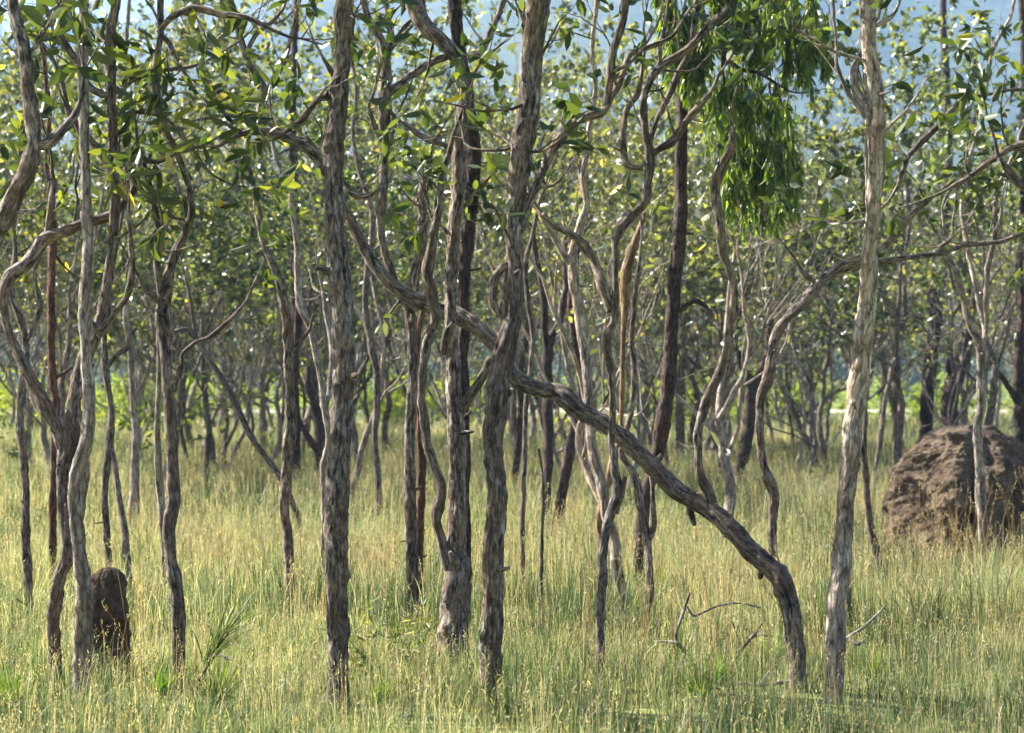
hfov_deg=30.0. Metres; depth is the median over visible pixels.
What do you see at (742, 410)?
woodland shrub
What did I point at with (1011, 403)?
woodland shrub
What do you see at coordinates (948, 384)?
ironbark tree
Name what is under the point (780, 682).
fallen branch
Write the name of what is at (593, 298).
woodland tree
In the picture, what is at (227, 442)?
woodland tree
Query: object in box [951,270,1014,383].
woodland tree
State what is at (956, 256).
woodland tree
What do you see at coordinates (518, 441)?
ironbark tree
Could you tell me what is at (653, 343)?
woodland tree
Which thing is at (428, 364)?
woodland tree
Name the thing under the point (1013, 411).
woodland tree
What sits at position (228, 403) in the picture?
woodland shrub
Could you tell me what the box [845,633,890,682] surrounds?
grass tuft
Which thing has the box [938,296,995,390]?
woodland tree
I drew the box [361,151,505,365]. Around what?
woodland tree
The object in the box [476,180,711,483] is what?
woodland tree
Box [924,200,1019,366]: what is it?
woodland tree
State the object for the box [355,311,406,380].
woodland tree
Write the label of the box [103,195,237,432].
woodland tree
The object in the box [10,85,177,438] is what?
woodland tree
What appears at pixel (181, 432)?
woodland tree
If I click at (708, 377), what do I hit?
woodland shrub
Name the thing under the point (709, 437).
woodland tree
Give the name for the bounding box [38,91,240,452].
woodland tree
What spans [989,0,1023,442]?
gum tree
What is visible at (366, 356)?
woodland tree
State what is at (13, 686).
grass tuft
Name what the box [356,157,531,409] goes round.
woodland tree
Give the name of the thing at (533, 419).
woodland tree
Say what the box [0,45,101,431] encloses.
woodland tree
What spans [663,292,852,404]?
woodland tree
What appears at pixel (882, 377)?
woodland tree
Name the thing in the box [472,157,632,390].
woodland tree
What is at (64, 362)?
woodland tree
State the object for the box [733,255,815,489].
ironbark tree
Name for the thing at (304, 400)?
woodland tree
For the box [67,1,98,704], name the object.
paperbark tree
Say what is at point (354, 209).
woodland tree
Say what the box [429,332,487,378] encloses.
woodland tree
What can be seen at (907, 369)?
woodland tree
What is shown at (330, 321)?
woodland tree
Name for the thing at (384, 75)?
gum tree
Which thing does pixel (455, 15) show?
gum tree
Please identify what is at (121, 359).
woodland tree
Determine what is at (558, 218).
woodland tree
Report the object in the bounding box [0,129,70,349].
woodland tree
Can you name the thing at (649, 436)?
woodland tree
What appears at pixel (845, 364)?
woodland tree
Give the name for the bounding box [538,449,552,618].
gum tree
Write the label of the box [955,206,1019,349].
woodland tree
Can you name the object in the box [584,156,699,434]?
woodland tree
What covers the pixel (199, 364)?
woodland tree
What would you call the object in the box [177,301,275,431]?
woodland tree
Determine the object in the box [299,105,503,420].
woodland tree
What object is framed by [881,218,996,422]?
woodland tree
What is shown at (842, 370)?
distant wood
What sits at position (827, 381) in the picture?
woodland tree
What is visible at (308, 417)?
woodland tree
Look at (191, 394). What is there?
woodland tree
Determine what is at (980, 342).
gum tree
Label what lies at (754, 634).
fallen branch
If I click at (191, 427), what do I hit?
woodland tree
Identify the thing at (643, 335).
woodland tree
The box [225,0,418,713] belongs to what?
paperbark tree
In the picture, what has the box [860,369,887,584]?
gum tree
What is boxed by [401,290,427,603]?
gum tree
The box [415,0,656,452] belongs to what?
woodland tree
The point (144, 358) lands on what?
woodland tree
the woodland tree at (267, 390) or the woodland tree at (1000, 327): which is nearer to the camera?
the woodland tree at (1000, 327)
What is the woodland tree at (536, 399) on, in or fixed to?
on the ground at (646, 712)
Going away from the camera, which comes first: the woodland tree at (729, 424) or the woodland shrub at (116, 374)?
the woodland tree at (729, 424)
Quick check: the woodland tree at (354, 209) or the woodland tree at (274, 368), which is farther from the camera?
the woodland tree at (274, 368)
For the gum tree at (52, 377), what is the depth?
14.33 m
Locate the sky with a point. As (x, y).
(122, 13)
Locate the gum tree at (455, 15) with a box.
[447,0,482,641]
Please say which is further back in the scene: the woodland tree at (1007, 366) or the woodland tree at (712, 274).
the woodland tree at (1007, 366)
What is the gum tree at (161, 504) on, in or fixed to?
on the ground at (646, 712)
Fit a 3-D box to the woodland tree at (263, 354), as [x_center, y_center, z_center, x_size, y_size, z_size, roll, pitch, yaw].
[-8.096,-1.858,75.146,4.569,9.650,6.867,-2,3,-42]
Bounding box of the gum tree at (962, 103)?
[832,4,1023,237]
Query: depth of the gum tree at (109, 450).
14.28 m
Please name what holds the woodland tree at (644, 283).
on the ground at (646, 712)
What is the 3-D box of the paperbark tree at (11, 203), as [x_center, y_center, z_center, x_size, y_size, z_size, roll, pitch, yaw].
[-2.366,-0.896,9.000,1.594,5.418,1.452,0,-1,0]
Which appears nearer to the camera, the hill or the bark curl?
the bark curl
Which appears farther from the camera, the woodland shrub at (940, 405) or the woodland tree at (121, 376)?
the woodland shrub at (940, 405)
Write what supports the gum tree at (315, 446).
on the ground at (646, 712)
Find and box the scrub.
[3,368,1013,409]
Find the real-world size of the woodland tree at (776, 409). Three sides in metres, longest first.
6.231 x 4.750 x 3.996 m
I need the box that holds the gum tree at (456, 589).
[372,0,525,682]
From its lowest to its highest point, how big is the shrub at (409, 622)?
0.511 m
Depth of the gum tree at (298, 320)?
27.71 m
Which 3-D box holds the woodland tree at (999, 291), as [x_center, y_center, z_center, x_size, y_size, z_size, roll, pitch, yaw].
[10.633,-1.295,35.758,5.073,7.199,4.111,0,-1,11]
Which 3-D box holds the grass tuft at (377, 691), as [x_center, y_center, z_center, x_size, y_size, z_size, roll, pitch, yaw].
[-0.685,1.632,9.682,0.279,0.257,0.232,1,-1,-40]
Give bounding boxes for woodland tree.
[0,0,334,484]
[0,0,370,429]
[0,17,122,242]
[0,17,175,347]
[0,18,213,340]
[0,37,75,300]
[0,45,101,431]
[0,49,64,272]
[0,85,72,317]
[0,105,26,186]
[0,124,156,402]
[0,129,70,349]
[0,130,80,477]
[0,161,136,397]
[0,170,217,460]
[0,178,113,474]
[0,183,72,430]
[4,0,414,484]
[7,204,113,426]
[8,128,190,423]
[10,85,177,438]
[24,18,272,455]
[30,309,111,384]
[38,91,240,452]
[41,51,311,489]
[55,156,213,403]
[56,56,269,445]
[58,156,283,462]
[69,39,286,467]
[72,304,130,402]
[92,339,156,378]
[96,46,273,439]
[96,285,233,439]
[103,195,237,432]
[114,251,182,388]
[116,184,318,447]
[123,14,397,454]
[126,171,355,477]
[127,109,317,451]
[127,136,260,434]
[130,71,313,450]
[131,0,444,453]
[132,21,492,439]
[133,26,367,439]
[137,304,262,425]
[138,234,310,445]
[139,151,363,468]
[142,149,393,473]
[153,41,451,468]
[164,141,486,483]
[166,166,416,421]
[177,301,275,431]
[186,320,220,391]
[196,306,323,431]
[197,127,312,435]
[204,0,472,509]
[208,226,369,418]
[215,236,280,421]
[221,142,365,440]
[222,7,775,561]
[233,330,278,415]
[239,304,304,421]
[243,128,489,454]
[248,0,569,470]
[274,146,457,437]
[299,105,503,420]
[301,55,567,452]
[303,224,364,382]
[349,0,715,446]
[351,251,407,423]
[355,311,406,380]
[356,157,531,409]
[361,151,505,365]
[364,308,404,381]
[369,264,474,427]
[391,204,582,380]
[391,342,445,396]
[393,71,624,439]
[396,313,477,428]
[402,46,624,450]
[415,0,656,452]
[421,95,738,508]
[421,318,471,380]
[429,62,667,373]
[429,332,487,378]
[435,269,517,426]
[440,40,743,470]
[440,94,615,400]
[471,198,662,451]
[471,202,600,440]
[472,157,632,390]
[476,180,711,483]
[479,97,658,433]
[482,92,807,477]
[483,2,893,546]
[484,235,661,440]
[488,38,716,472]
[498,116,713,446]
[519,302,636,397]
[529,0,823,429]
[557,184,654,406]
[559,226,744,446]
[568,201,758,426]
[578,0,994,463]
[584,74,787,455]
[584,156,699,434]
[585,249,663,388]
[589,124,746,398]
[600,131,826,452]
[611,65,829,481]
[612,297,705,374]
[618,324,660,414]
[620,58,884,461]
[636,169,853,489]
[649,161,857,479]
[655,283,705,396]
[658,271,731,419]
[660,127,927,473]
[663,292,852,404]
[670,249,787,441]
[687,142,838,440]
[688,245,822,371]
[688,293,781,431]
[693,241,917,429]
[732,144,958,456]
[740,280,825,432]
[744,2,1010,475]
[745,212,885,443]
[754,149,929,446]
[763,199,881,444]
[776,318,889,390]
[777,27,1017,370]
[780,187,854,418]
[789,97,1016,450]
[796,0,1023,425]
[798,188,1002,426]
[815,144,933,428]
[825,199,959,414]
[826,335,907,379]
[831,323,879,384]
[840,156,958,434]
[872,219,948,429]
[874,193,1019,447]
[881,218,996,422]
[885,140,1023,427]
[901,314,940,410]
[906,181,1023,379]
[907,139,1023,424]
[907,155,1023,364]
[912,246,1016,421]
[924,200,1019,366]
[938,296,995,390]
[947,113,1023,347]
[948,292,1013,376]
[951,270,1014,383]
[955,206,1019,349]
[957,131,1016,426]
[985,187,1023,317]
[989,241,1015,429]
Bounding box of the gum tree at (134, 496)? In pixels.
[47,0,139,530]
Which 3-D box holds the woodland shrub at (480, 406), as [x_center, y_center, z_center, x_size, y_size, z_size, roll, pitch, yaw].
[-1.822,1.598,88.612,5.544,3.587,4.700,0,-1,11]
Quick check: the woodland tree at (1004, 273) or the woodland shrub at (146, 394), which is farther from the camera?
the woodland shrub at (146, 394)
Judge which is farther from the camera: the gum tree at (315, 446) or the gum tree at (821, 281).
the gum tree at (315, 446)
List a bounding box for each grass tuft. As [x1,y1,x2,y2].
[0,650,42,714]
[140,660,187,698]
[164,646,197,679]
[177,643,250,711]
[301,609,326,649]
[359,666,396,707]
[470,585,481,624]
[475,664,537,719]
[631,544,676,594]
[639,618,695,669]
[663,646,741,703]
[699,646,747,682]
[747,616,784,668]
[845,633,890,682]
[893,620,924,645]
[958,545,999,581]
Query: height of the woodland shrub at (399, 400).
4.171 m
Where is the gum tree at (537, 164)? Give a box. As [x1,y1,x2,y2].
[519,147,575,592]
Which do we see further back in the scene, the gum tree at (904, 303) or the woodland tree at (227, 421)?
the woodland tree at (227, 421)
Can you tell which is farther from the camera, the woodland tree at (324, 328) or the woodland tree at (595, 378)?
the woodland tree at (595, 378)
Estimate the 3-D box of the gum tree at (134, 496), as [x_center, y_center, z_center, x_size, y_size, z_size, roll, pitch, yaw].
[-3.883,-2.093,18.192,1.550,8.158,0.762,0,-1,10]
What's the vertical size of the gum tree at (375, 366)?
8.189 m
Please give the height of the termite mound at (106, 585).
0.661 m
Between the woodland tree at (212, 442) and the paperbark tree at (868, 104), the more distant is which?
the woodland tree at (212, 442)
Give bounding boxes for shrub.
[0,357,121,434]
[0,414,34,485]
[65,372,161,425]
[93,359,216,430]
[95,372,152,407]
[100,365,212,495]
[105,382,155,418]
[186,364,280,422]
[276,362,392,417]
[316,595,439,683]
[356,371,432,413]
[367,359,480,434]
[393,370,446,422]
[393,644,476,693]
[427,373,517,421]
[470,390,517,416]
[532,373,643,412]
[565,349,710,432]
[642,357,772,418]
[729,381,805,426]
[730,348,844,425]
[868,364,1006,426]
[917,392,975,413]
[986,375,1013,415]
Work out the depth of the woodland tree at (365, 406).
45.83 m
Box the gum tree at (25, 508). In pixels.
[6,84,104,623]
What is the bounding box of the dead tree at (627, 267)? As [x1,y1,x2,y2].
[596,212,645,568]
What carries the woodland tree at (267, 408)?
on the ground at (646, 712)
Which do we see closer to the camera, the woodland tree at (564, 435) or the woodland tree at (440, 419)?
the woodland tree at (564, 435)
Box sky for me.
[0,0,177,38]
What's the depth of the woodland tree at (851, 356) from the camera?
84.88 m
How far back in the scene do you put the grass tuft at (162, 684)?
10.07 m
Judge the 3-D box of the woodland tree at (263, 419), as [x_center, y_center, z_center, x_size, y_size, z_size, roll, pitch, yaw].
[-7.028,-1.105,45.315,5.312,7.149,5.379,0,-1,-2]
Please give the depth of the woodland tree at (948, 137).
26.30 m
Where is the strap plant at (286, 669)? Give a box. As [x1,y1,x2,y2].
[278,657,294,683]
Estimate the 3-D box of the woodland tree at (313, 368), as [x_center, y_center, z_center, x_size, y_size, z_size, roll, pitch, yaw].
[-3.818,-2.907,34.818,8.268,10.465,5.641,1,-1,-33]
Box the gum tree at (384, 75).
[300,0,506,634]
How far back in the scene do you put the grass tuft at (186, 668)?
10.41 m
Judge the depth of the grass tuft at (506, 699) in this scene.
9.21 m
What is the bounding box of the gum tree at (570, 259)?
[496,0,630,634]
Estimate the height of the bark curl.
0.034 m
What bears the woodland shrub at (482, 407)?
on the ground at (646, 712)
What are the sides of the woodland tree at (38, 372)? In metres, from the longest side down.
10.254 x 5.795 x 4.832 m
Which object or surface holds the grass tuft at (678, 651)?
on the ground at (646, 712)
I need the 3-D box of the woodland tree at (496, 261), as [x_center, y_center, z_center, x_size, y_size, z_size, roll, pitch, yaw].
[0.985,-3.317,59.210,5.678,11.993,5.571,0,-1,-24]
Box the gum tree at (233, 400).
[149,204,306,546]
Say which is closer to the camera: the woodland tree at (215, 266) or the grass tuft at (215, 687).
the grass tuft at (215, 687)
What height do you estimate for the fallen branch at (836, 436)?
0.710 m
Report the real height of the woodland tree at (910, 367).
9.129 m
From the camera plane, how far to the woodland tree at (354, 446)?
30.49 m
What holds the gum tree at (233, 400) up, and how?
on the ground at (646, 712)
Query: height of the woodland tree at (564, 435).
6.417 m
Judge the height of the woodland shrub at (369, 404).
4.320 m
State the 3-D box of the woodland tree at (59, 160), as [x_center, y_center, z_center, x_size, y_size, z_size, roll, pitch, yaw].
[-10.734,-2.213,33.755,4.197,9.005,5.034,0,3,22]
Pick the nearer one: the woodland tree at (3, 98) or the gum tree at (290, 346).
the gum tree at (290, 346)
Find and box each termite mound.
[91,566,132,679]
[881,425,1023,567]
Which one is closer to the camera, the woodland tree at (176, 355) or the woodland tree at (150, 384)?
the woodland tree at (176, 355)
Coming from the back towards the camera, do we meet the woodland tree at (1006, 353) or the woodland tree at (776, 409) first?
the woodland tree at (776, 409)
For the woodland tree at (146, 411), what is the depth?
48.57 m
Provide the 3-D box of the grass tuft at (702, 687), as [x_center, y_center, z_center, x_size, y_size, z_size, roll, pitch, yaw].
[0.973,1.574,9.670,0.434,0.399,0.360,0,-1,0]
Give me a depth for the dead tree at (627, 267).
14.86 m
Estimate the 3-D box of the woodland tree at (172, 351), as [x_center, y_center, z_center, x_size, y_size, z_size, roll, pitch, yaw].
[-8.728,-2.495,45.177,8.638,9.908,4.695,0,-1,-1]
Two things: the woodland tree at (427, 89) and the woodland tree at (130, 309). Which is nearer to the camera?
the woodland tree at (427, 89)
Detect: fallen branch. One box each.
[655,592,760,664]
[713,665,788,687]
[730,619,767,669]
[782,431,839,454]
[846,605,885,645]
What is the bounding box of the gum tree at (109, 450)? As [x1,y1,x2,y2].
[93,129,162,608]
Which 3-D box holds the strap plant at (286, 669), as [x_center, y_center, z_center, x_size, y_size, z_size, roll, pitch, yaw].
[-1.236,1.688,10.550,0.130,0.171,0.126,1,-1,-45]
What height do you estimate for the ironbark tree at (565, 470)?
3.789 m
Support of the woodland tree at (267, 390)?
on the ground at (646, 712)
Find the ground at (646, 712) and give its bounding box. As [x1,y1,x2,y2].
[0,402,1023,732]
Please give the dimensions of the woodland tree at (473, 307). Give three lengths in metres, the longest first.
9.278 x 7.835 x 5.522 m
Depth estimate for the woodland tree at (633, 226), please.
29.20 m
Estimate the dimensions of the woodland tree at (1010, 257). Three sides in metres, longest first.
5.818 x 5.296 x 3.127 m
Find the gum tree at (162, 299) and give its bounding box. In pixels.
[79,0,358,693]
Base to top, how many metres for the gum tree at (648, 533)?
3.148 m
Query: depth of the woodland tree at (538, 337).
49.48 m
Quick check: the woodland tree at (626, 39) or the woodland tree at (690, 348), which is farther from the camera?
the woodland tree at (690, 348)
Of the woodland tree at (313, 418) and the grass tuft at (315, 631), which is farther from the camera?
the woodland tree at (313, 418)
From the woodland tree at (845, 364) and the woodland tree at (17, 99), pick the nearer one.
the woodland tree at (17, 99)
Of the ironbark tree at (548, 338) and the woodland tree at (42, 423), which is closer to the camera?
the ironbark tree at (548, 338)
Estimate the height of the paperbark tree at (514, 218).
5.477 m
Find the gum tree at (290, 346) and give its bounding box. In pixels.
[182,0,358,618]
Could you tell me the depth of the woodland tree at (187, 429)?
41.96 m
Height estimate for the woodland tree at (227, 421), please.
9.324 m
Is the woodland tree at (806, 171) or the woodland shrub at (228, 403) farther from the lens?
the woodland shrub at (228, 403)
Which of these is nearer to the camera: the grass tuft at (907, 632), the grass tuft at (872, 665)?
the grass tuft at (872, 665)
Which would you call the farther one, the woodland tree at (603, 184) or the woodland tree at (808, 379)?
the woodland tree at (808, 379)
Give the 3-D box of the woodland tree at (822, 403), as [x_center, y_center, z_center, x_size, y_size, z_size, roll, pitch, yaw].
[5.882,-2.514,32.150,7.289,9.561,3.991,-1,-1,42]
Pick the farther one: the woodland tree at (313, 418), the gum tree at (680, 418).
the woodland tree at (313, 418)
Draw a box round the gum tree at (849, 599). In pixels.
[845,511,853,631]
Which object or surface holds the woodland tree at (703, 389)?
on the ground at (646, 712)
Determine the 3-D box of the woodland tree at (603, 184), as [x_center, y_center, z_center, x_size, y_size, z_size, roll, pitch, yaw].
[1.195,-1.589,29.755,5.130,7.613,3.413,0,-4,-37]
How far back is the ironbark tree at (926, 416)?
37.96 m
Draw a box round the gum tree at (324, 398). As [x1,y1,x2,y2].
[229,58,332,584]
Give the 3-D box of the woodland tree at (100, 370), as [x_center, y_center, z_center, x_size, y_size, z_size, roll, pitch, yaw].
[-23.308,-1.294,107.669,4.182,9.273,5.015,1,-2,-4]
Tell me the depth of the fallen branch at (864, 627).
10.84 m
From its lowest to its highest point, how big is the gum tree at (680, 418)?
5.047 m
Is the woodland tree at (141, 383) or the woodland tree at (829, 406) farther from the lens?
the woodland tree at (829, 406)
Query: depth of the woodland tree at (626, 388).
40.01 m
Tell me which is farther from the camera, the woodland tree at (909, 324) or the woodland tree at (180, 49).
the woodland tree at (909, 324)
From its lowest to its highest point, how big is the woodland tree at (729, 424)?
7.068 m
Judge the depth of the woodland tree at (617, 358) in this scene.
74.28 m
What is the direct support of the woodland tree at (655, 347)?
on the ground at (646, 712)
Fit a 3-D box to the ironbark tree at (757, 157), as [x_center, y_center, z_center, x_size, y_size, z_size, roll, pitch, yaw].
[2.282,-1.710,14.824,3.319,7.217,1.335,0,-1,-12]
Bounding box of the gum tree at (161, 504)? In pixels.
[154,329,165,602]
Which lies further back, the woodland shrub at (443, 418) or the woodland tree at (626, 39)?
the woodland shrub at (443, 418)
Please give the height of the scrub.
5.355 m
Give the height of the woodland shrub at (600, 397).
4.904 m
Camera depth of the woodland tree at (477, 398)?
64.18 m
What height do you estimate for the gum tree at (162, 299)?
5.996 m
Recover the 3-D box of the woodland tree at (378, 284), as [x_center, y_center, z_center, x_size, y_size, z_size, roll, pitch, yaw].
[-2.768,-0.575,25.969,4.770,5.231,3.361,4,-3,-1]
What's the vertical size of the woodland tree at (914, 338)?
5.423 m
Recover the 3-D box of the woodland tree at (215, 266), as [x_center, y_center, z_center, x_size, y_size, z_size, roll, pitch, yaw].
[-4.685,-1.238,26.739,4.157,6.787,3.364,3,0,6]
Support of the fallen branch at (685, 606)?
on the ground at (646, 712)
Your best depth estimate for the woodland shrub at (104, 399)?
78.22 m
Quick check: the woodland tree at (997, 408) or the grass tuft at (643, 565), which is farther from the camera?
the woodland tree at (997, 408)
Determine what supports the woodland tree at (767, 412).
on the ground at (646, 712)
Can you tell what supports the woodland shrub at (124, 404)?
on the ground at (646, 712)
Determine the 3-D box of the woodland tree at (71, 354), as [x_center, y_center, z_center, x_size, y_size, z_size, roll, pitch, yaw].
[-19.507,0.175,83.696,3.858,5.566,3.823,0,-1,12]
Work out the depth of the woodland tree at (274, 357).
44.60 m
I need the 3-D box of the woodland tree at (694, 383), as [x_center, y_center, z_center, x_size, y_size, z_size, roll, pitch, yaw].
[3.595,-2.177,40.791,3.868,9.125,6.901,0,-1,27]
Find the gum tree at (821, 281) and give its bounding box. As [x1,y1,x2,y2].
[737,141,1023,599]
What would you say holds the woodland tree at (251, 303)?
on the ground at (646, 712)
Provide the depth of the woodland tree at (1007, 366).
45.48 m
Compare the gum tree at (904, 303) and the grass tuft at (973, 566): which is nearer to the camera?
the grass tuft at (973, 566)
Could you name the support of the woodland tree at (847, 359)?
on the ground at (646, 712)
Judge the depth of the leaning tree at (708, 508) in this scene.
10.38 m
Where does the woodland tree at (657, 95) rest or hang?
on the ground at (646, 712)
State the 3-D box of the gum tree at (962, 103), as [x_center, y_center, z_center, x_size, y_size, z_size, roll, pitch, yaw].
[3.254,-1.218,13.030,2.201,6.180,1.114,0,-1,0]
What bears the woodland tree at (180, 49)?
on the ground at (646, 712)
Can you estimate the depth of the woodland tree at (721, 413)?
18.89 m
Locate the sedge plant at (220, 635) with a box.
[192,575,265,693]
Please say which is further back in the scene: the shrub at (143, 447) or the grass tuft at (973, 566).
the shrub at (143, 447)
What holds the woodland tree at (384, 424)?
on the ground at (646, 712)
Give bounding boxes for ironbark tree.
[510,249,531,492]
[528,184,568,524]
[551,188,601,549]
[615,0,850,588]
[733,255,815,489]
[918,0,960,439]
[940,84,1005,426]
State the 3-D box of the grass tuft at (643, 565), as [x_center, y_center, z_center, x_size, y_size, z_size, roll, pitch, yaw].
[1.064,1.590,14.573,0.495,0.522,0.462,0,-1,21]
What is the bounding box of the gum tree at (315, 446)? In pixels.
[290,223,324,481]
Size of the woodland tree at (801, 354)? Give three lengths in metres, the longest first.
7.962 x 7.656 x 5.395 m
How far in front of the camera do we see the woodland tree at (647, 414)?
38.66 m
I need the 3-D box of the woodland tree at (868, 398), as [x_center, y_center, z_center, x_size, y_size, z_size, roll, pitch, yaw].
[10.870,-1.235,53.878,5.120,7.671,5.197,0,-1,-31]
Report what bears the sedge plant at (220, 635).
on the ground at (646, 712)
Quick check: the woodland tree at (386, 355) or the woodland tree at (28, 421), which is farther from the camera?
the woodland tree at (386, 355)
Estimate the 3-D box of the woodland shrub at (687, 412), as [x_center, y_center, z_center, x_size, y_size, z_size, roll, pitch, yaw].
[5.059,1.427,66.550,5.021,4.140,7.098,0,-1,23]
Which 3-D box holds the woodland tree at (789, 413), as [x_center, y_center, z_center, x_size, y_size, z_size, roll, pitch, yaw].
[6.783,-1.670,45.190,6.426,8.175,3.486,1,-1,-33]
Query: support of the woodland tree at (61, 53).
on the ground at (646, 712)
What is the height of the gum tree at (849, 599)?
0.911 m
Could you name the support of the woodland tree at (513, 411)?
on the ground at (646, 712)
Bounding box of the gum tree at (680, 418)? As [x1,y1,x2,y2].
[674,247,713,459]
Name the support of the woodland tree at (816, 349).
on the ground at (646, 712)
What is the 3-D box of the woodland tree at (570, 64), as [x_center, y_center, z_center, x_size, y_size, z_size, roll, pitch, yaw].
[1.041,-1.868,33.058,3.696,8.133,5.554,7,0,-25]
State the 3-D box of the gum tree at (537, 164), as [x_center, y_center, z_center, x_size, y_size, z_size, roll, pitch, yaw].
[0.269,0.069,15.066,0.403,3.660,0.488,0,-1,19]
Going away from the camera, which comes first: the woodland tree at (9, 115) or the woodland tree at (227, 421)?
the woodland tree at (9, 115)
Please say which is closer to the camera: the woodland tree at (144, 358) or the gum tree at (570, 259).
the gum tree at (570, 259)
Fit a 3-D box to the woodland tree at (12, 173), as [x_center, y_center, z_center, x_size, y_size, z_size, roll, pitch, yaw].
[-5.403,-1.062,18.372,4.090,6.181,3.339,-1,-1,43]
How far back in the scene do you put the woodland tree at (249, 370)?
52.69 m
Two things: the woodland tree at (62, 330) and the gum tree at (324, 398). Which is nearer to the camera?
the gum tree at (324, 398)
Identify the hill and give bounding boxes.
[0,0,1020,401]
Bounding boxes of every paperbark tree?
[0,0,126,245]
[0,0,303,697]
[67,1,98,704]
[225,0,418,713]
[368,0,731,711]
[496,0,833,688]
[749,0,982,703]
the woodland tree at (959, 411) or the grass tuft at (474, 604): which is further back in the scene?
the woodland tree at (959, 411)
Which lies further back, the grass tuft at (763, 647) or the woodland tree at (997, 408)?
the woodland tree at (997, 408)
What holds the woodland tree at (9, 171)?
on the ground at (646, 712)
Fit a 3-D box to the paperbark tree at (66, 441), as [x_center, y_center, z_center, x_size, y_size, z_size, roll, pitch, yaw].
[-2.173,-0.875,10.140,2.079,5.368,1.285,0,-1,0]
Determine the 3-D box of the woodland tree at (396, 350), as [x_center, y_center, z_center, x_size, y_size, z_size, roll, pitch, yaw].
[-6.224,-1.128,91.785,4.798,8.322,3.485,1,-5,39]
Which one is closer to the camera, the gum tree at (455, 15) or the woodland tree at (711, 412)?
the gum tree at (455, 15)
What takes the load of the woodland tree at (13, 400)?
on the ground at (646, 712)
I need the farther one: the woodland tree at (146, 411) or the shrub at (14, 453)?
the woodland tree at (146, 411)
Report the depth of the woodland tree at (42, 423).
29.42 m
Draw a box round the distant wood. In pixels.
[0,164,1018,402]
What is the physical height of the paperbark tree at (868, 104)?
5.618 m
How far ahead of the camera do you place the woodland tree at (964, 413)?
34.14 m
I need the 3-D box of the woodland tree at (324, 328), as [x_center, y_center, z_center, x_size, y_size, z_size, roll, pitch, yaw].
[-3.902,-2.646,38.359,7.517,10.100,4.749,1,-1,-33]
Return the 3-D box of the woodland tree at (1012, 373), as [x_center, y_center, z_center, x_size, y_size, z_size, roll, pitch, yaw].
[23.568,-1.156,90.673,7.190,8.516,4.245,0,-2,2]
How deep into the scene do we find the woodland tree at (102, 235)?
33.76 m
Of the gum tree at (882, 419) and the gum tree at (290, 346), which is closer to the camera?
the gum tree at (290, 346)
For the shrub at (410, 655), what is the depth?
10.16 m
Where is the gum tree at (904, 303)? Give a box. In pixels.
[878,131,923,465]
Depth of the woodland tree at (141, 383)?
33.69 m
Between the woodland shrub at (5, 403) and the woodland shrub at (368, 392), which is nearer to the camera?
the woodland shrub at (5, 403)
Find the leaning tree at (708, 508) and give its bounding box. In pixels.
[106,30,807,692]
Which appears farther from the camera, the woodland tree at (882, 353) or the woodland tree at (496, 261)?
the woodland tree at (496, 261)
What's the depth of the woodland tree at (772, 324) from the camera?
56.91 m
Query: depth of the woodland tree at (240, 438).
34.66 m
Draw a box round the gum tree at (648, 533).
[616,177,668,638]
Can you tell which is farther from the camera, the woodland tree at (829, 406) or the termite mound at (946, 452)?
the woodland tree at (829, 406)
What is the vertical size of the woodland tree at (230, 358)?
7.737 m
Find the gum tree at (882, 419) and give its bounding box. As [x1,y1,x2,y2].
[873,358,896,492]
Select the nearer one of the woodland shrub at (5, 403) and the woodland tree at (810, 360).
the woodland tree at (810, 360)
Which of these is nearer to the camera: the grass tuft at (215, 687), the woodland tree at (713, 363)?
the grass tuft at (215, 687)
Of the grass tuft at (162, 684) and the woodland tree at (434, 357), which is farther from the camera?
the woodland tree at (434, 357)
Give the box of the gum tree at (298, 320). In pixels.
[205,0,317,492]
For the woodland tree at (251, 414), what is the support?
on the ground at (646, 712)
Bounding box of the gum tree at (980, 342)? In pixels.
[880,0,1023,575]
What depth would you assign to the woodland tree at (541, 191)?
44.52 m
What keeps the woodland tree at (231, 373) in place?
on the ground at (646, 712)
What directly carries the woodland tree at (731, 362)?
on the ground at (646, 712)
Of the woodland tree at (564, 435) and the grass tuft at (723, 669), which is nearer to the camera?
the grass tuft at (723, 669)
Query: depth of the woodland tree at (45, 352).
35.85 m
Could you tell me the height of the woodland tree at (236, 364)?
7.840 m
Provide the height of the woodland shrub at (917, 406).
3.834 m
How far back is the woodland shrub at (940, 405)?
98.72 m
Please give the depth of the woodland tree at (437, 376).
69.15 m
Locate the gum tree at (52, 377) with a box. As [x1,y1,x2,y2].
[36,0,128,582]
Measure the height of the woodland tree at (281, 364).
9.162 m
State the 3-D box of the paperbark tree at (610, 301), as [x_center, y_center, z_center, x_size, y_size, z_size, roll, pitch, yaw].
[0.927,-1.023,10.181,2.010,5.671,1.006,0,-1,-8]
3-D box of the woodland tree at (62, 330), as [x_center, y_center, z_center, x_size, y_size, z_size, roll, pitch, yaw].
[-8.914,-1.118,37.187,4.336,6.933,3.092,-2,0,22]
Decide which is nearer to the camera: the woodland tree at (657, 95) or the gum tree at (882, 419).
the gum tree at (882, 419)
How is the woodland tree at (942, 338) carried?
on the ground at (646, 712)
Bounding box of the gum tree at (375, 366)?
[351,0,431,529]
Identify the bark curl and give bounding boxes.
[217,654,233,659]
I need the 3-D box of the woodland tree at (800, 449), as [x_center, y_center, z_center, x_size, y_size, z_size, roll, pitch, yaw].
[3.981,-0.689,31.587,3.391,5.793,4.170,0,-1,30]

